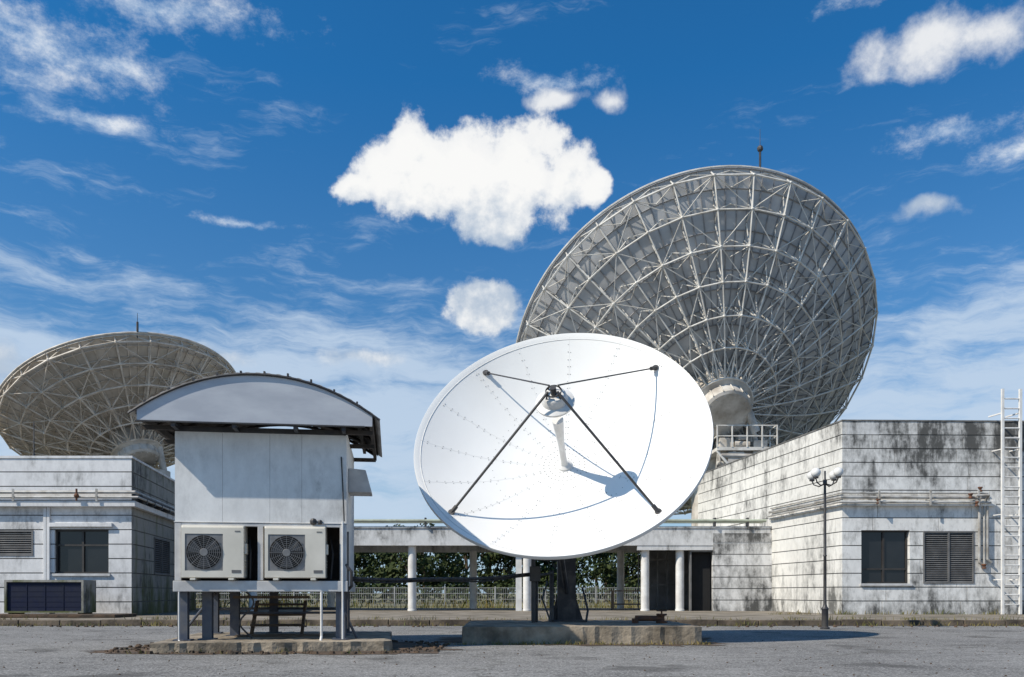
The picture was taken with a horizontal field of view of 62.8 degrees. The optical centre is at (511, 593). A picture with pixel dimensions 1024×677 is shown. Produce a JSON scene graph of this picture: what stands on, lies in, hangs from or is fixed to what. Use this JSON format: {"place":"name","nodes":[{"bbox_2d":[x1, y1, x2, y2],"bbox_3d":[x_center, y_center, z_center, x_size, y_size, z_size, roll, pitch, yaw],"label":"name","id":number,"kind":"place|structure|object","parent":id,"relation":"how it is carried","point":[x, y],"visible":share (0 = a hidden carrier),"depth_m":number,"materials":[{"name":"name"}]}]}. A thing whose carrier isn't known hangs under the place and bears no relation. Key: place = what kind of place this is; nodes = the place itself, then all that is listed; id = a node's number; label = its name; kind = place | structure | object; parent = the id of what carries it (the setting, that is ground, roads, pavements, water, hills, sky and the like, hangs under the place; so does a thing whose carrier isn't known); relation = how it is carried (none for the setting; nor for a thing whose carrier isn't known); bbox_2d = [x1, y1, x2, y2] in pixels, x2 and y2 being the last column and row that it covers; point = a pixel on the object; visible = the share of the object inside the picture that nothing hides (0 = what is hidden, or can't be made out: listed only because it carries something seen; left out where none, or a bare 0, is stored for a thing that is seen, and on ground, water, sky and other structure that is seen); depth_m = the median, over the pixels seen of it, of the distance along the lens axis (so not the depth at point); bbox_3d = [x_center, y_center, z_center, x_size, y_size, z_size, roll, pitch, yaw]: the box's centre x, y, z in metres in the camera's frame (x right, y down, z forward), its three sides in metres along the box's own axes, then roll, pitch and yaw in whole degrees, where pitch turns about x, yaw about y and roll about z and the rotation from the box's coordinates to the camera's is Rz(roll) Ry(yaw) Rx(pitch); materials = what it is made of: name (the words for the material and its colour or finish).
{"place":"outdoors","nodes":[
{"label":"outdoors","id":0,"kind":"place"},
{"bbox_2d":[91,641,461,654],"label":"dirt","id":1,"kind":"structure","parent":0,"point":[398,646],"depth_m":11.37,"materials":[{"name":"brown soil"}]},
{"bbox_2d":[149,631,391,652],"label":"concrete slab","id":2,"kind":"structure","parent":1,"relation":"on","point":[373,641],"depth_m":11.41,"materials":[{"name":"grey concrete"}]},
{"bbox_2d":[128,371,381,640],"bbox_3d":[-3.641,-1.083,12.790,3.271,3.770,3.216,0,0,-8],"label":"equipment cabin","id":3,"kind":"object","parent":2,"relation":"on","point":[236,464],"visible":0.98,"depth_m":11.54,"materials":[{"name":"white metal"}]},
{"bbox_2d":[181,525,247,579],"bbox_3d":[-4.072,-0.547,11.544,0.853,0.745,0.360,0,0,-8],"label":"air conditioner","id":4,"kind":"object","parent":3,"relation":"on","point":[210,551],"visible":0.98,"depth_m":11.39,"materials":[{"name":"white metal"}]},
{"bbox_2d":[265,526,328,580],"bbox_3d":[-2.993,-0.547,11.699,0.853,0.745,0.360,0,0,-8],"label":"air conditioner","id":5,"kind":"object","parent":3,"relation":"on","point":[296,552],"visible":1,"depth_m":11.54,"materials":[{"name":"white metal"}]},
{"bbox_2d":[196,594,640,607],"bbox_3d":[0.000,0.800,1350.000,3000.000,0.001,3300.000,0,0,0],"label":"ground","id":6,"kind":"structure","parent":0,"point":[387,605],"depth_m":64.56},
{"bbox_2d":[0,313,235,477],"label":"satellite dish","id":7,"kind":"object","parent":6,"relation":"on","point":[82,396],"visible":0.49,"depth_m":33.21,"materials":[{"name":"paint"}]},
{"bbox_2d":[195,586,640,606],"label":"metal fence","id":8,"kind":"object","parent":6,"relation":"on","point":[445,593],"visible":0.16,"depth_m":49.99,"materials":[{"name":"metal"}]},
{"bbox_2d":[196,523,640,603],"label":"distant trees","id":9,"kind":"object","parent":6,"relation":"on","point":[425,566],"visible":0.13,"depth_m":66.48,"materials":[{"name":"green plant"}]},
{"bbox_2d":[0,595,1023,654],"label":"dry grass","id":10,"kind":"structure","parent":6,"relation":"on","point":[461,605],"depth_m":20.80,"materials":[{"name":"beige plant"}]},
{"bbox_2d":[516,145,878,525],"bbox_3d":[9.283,-8.267,36.726,17.473,19.320,10.646,0,42,-11],"label":"satellite dish","id":11,"kind":"object","parent":6,"relation":"on","point":[744,297],"visible":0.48,"depth_m":35.80,"materials":[{"name":"paint"}]},
{"bbox_2d":[0,626,1023,676],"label":"road","id":12,"kind":"structure","parent":0,"point":[850,658],"depth_m":10.37,"materials":[{"name":"grey asphalt"}]},
{"bbox_2d":[3,624,1023,676],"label":"rubble","id":13,"kind":"object","parent":12,"relation":"on","point":[145,646],"visible":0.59,"depth_m":11.62,"materials":[{"name":"grey stone"}]},
{"bbox_2d":[807,467,842,628],"bbox_3d":[6.900,-0.969,18.500,0.675,3.530,0.675,0,0,10],"label":"street lamp","id":14,"kind":"object","parent":12,"relation":"on","point":[835,474],"visible":1,"depth_m":18.47,"materials":[{"name":"metal"}]},
{"bbox_2d":[0,608,1023,625],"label":"pavement","id":15,"kind":"structure","parent":0,"point":[442,615],"depth_m":21.80,"materials":[{"name":"concrete"}]},
{"bbox_2d":[0,458,133,613],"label":"front wall","id":16,"kind":"structure","parent":15,"relation":"on","point":[71,479],"depth_m":24.40,"materials":[{"name":"white concrete"}]},
{"bbox_2d":[0,536,30,545],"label":"louvre back","id":17,"kind":"object","parent":16,"relation":"attached to","point":[15,536],"visible":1,"depth_m":24.50,"materials":[{"name":"black metal"}]},
{"bbox_2d":[0,530,33,555],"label":"louvre","id":18,"kind":"object","parent":16,"relation":"attached to","point":[16,550],"visible":1,"depth_m":24.41,"materials":[{"name":"grey metal"}]},
{"bbox_2d":[0,471,132,601],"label":"joints","id":19,"kind":"object","parent":16,"relation":"attached to","point":[64,515],"visible":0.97,"depth_m":24.42,"materials":[{"name":"grey concrete"}]},
{"bbox_2d":[52,574,109,575],"bbox_3d":[-12.518,-0.533,24.420,1.696,0.067,0.158,0,0,0],"label":"window sill","id":20,"kind":"structure","parent":16,"relation":"attached to","point":[80,574],"depth_m":24.34,"materials":[{"name":"white concrete"}]},
{"bbox_2d":[56,530,108,572],"bbox_3d":[-12.537,-1.210,24.532,1.578,1.280,0.046,0,0,0],"label":"window frame","id":21,"kind":"object","parent":16,"relation":"attached to","point":[82,544],"visible":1,"depth_m":24.51,"materials":[{"name":"black metal"}]},
{"bbox_2d":[58,532,107,571],"bbox_3d":[-12.543,-1.210,24.568,1.573,1.280,0.020,0,0,0],"label":"window glass","id":22,"kind":"object","parent":21,"relation":"in","point":[70,558],"visible":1,"depth_m":24.56,"materials":[{"name":"black glass"}]},
{"bbox_2d":[0,501,174,579],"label":"ledge","id":23,"kind":"object","parent":16,"relation":"attached to","point":[46,506],"visible":0.69,"depth_m":24.30,"materials":[{"name":"white concrete"}]},
{"bbox_2d":[0,489,174,512],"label":"roof pipes","id":24,"kind":"object","parent":23,"relation":"on","point":[96,492],"visible":0.92,"depth_m":24.22,"materials":[{"name":"metal"}]},
{"bbox_2d":[74,489,78,500],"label":"valves","id":25,"kind":"object","parent":24,"relation":"attached to","point":[76,495],"visible":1,"depth_m":24.08,"materials":[{"name":"red metal"}]},
{"bbox_2d":[138,495,174,512],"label":"side pipes","id":26,"kind":"object","parent":23,"relation":"on","point":[152,505],"visible":0.71,"depth_m":25.92,"materials":[{"name":"black metal"}]},
{"bbox_2d":[0,456,174,481],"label":"coping","id":27,"kind":"object","parent":16,"relation":"on","point":[148,466],"visible":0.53,"depth_m":24.37,"materials":[{"name":"white concrete"}]},
{"bbox_2d":[32,422,34,455],"bbox_3d":[-15.100,-4.500,26.500,0.087,1.800,0.087,0,0,0],"label":"roof mast","id":28,"kind":"object","parent":27,"relation":"on","point":[33,454],"visible":0.5,"depth_m":26.48,"materials":[{"name":"grey metal"}]},
{"bbox_2d":[0,580,136,617],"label":"condenser unit","id":29,"kind":"object","parent":15,"relation":"on","point":[54,598],"visible":1,"depth_m":22.90,"materials":[{"name":"painted metal"},{"name":"metal"}]},
{"bbox_2d":[132,459,195,614],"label":"side wall","id":30,"kind":"structure","parent":15,"relation":"on","point":[146,540],"depth_m":26.46,"materials":[{"name":"grey concrete"}]},
{"bbox_2d":[124,471,194,601],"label":"joints","id":31,"kind":"object","parent":30,"relation":"attached to","point":[148,547],"visible":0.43,"depth_m":26.08,"materials":[{"name":"grey concrete"}]},
{"bbox_2d":[153,537,169,575],"bbox_3d":[-11.664,-1.200,27.902,0.089,1.200,2.113,0,0,-9],"label":"side louvre","id":32,"kind":"object","parent":30,"relation":"attached to","point":[163,570],"visible":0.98,"depth_m":27.88,"materials":[{"name":"black metal"}]},
{"bbox_2d":[156,541,166,571],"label":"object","id":33,"kind":"object","parent":30,"relation":"attached to","point":[158,555],"visible":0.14,"depth_m":27.97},
{"bbox_2d":[249,518,771,610],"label":"covered walkway","id":34,"kind":"structure","parent":15,"relation":"on","point":[714,567],"depth_m":30.80,"materials":[{"name":"white paint"}]},
{"bbox_2d":[691,552,709,610],"bbox_3d":[6.990,-0.445,31.175,0.740,2.210,0.050,0,0,0],"label":"door leaf","id":35,"kind":"structure","parent":34,"relation":"in","point":[700,561],"depth_m":31.15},
{"bbox_2d":[609,590,640,609],"bbox_3d":[4.500,0.275,32.600,1.400,0.770,0.600,0,0,0],"label":"railing","id":36,"kind":"object","parent":15,"relation":"on","point":[612,599],"visible":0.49,"depth_m":32.40,"materials":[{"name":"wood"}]},
{"bbox_2d":[698,421,841,613],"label":"side wall","id":37,"kind":"structure","parent":15,"relation":"on","point":[789,596],"depth_m":29.20,"materials":[{"name":"white concrete"}]},
{"bbox_2d":[698,434,848,600],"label":"joints","id":38,"kind":"object","parent":37,"relation":"attached to","point":[793,525],"visible":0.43,"depth_m":28.89,"materials":[{"name":"grey concrete"}]},
{"bbox_2d":[839,421,1023,613],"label":"front wall","id":39,"kind":"structure","parent":15,"relation":"on","point":[927,518],"depth_m":26.07,"materials":[{"name":"white concrete"}]},
{"bbox_2d":[846,423,878,433],"bbox_3d":[10.865,-5.100,26.014,1.031,0.360,0.006,0,0,-2],"label":"patched panel","id":40,"kind":"object","parent":39,"relation":"attached to","point":[862,428],"visible":1,"depth_m":26.01,"materials":[{"name":"white concrete"}]},
{"bbox_2d":[766,490,991,566],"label":"wall pipes","id":41,"kind":"object","parent":39,"relation":"attached to","point":[978,496],"depth_m":25.98,"materials":[{"name":"metal"}]},
{"bbox_2d":[876,487,986,568],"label":"valves","id":42,"kind":"object","parent":41,"relation":"attached to","point":[976,504],"visible":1,"depth_m":25.86,"materials":[{"name":"metal"}]},
{"bbox_2d":[769,500,995,519],"bbox_3d":[11.167,-2.780,27.205,7.381,0.160,3.345,0,0,41],"label":"ledge","id":43,"kind":"object","parent":39,"relation":"attached to","point":[993,503],"visible":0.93,"depth_m":25.95,"materials":[{"name":"grey concrete"}]},
{"bbox_2d":[861,530,907,582],"bbox_3d":[11.570,-1.125,26.168,1.526,1.650,0.047,0,0,-1],"label":"window frame","id":44,"kind":"object","parent":39,"relation":"attached to","point":[906,558],"visible":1,"depth_m":26.15,"materials":[{"name":"metal"}]},
{"bbox_2d":[861,532,904,581],"bbox_3d":[11.565,-1.125,26.204,1.522,1.650,0.020,0,0,-2],"label":"window glass","id":45,"kind":"object","parent":44,"relation":"in","point":[871,549],"visible":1,"depth_m":26.19,"materials":[{"name":"black glass"}]},
{"bbox_2d":[860,583,911,585],"bbox_3d":[11.587,-0.264,26.055,1.642,0.067,0.201,0,0,0],"label":"window sill","id":46,"kind":"structure","parent":39,"relation":"attached to","point":[861,584],"depth_m":25.98,"materials":[{"name":"white concrete"}]},
{"bbox_2d":[839,434,1023,600],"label":"joints","id":47,"kind":"object","parent":39,"relation":"attached to","point":[932,490],"visible":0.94,"depth_m":26.10,"materials":[{"name":"grey concrete"}]},
{"bbox_2d":[925,542,970,573],"bbox_3d":[13.558,-1.115,26.196,1.612,1.630,0.020,0,0,-2],"label":"louvre back","id":48,"kind":"object","parent":39,"relation":"attached to","point":[946,550],"visible":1,"depth_m":26.19,"materials":[{"name":"black metal"}]},
{"bbox_2d":[923,531,974,582],"bbox_3d":[13.571,-1.115,26.112,1.620,1.630,0.089,0,0,-2],"label":"louvre","id":49,"kind":"object","parent":39,"relation":"attached to","point":[963,560],"visible":1,"depth_m":26.10,"materials":[{"name":"grey metal"}]},
{"bbox_2d":[988,389,1021,613],"bbox_3d":[15.255,-2.800,25.967,0.696,6.900,0.639,0,0,0],"label":"wall ladder","id":50,"kind":"object","parent":39,"relation":"attached to","point":[1019,496],"depth_m":25.67,"materials":[{"name":"grey metal"}]},
{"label":"rear walls","id":51,"kind":"object","parent":15,"relation":"on","visible":0},
{"bbox_2d":[705,419,1023,472],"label":"coping","id":52,"kind":"object","parent":51,"relation":"on","point":[876,420],"visible":0.47,"depth_m":26.10,"materials":[{"name":"grey concrete"}]},
{"bbox_2d":[0,0,1023,592],"label":"sky","id":53,"kind":"structure","parent":0,"point":[369,202],"materials":[{"name":"blue"}]},
{"bbox_2d":[440,637,726,645],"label":"dirt","id":54,"kind":"structure","parent":0,"point":[457,639],"depth_m":12.91,"materials":[{"name":"brown soil"}]},
{"bbox_2d":[462,620,701,644],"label":"concrete slab","id":55,"kind":"structure","parent":54,"relation":"on","point":[547,631],"depth_m":13.01,"materials":[{"name":"grey concrete"}]},
{"bbox_2d":[414,333,713,622],"bbox_3d":[0.803,-2.117,14.035,4.953,5.255,2.871,0,0,0],"label":"satellite dish","id":56,"kind":"object","parent":55,"relation":"on","point":[565,451],"visible":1,"depth_m":14.45,"materials":[{"name":"white paint"}]},
{"bbox_2d":[353,573,529,582],"bbox_3d":[-0.992,-0.251,13.360,3.329,0.210,0.064,0,0,-35],"label":"power cable","id":57,"kind":"object","parent":56,"relation":"attached to","point":[425,579],"visible":1,"depth_m":13.23,"materials":[{"name":"metal"}]},
{"bbox_2d":[632,610,666,622],"bbox_3d":[2.346,0.403,14.300,0.609,0.215,0.195,0,0,0],"label":"drain valve","id":58,"kind":"object","parent":55,"relation":"on","point":[658,618],"visible":0.98,"depth_m":14.25,"materials":[{"name":"black metal"}]}
]}

